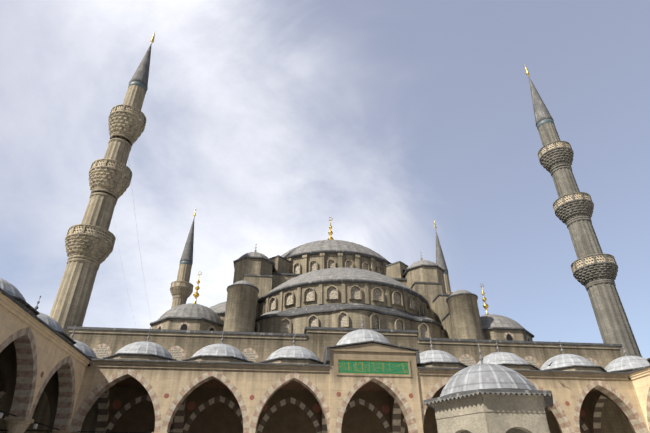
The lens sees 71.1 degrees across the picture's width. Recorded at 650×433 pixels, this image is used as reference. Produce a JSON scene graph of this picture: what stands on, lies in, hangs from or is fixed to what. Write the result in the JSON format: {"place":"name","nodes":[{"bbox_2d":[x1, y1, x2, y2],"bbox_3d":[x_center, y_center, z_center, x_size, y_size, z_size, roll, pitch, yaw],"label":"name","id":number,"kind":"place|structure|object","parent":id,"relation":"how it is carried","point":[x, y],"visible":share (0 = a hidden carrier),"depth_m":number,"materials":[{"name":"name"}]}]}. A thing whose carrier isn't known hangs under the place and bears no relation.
{"place":"outdoors","nodes":[
{"label":"outdoors","id":0,"kind":"place"},
{"bbox_2d":[0,0,649,357],"label":"sky","id":1,"kind":"structure","parent":0,"point":[269,120],"materials":[{"name":"blue"}]},
{"label":"courtyard paving","id":2,"kind":"structure","parent":0,"visible":0},
{"bbox_2d":[0,278,90,432],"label":"wing","id":3,"kind":"structure","parent":2,"relation":"on","point":[40,352],"depth_m":29.98,"materials":[{"name":"beige stone"}]},
{"bbox_2d":[24,33,154,432],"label":"minaret","id":4,"kind":"object","parent":2,"relation":"on","point":[89,249],"visible":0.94,"depth_m":52.94,"materials":[{"name":"stone"}]},
{"bbox_2d":[170,209,195,307],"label":"minaret","id":5,"kind":"object","parent":2,"relation":"on","point":[181,288],"visible":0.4,"depth_m":100.26,"materials":[{"name":"stone"}]},
{"bbox_2d":[47,326,633,432],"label":"wall","id":6,"kind":"structure","parent":2,"relation":"on","point":[181,345],"depth_m":47.56,"materials":[{"name":"stone"}]},
{"bbox_2d":[150,217,534,340],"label":"mosque domes","id":7,"kind":"structure","parent":6,"relation":"on","point":[330,281],"depth_m":53.63,"materials":[{"name":"stone"}]},
{"bbox_2d":[52,315,649,432],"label":"arcade","id":8,"kind":"object","parent":2,"relation":"on","point":[362,380],"visible":0.94,"depth_m":40.53,"materials":[{"name":"beige stone"}]},
{"bbox_2d":[434,220,452,293],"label":"minaret","id":9,"kind":"object","parent":2,"relation":"on","point":[440,261],"visible":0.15,"depth_m":109.04,"materials":[{"name":"stone"}]},
{"bbox_2d":[423,343,552,432],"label":"ablution fountain","id":10,"kind":"object","parent":2,"relation":"on","point":[486,398],"visible":1,"depth_m":18.84,"materials":[{"name":"stone"}]},
{"bbox_2d":[524,64,641,356],"bbox_3d":[34.143,1.575,60.781,5.076,65.500,5.076,3,-32,-5],"label":"minaret","id":11,"kind":"object","parent":2,"relation":"on","point":[594,268],"visible":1,"depth_m":58.90,"materials":[{"name":"stone"}]},
{"bbox_2d":[628,358,649,431],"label":"wing","id":12,"kind":"structure","parent":2,"relation":"on","point":[640,378],"depth_m":40.16,"materials":[{"name":"beige stone"}]}
]}

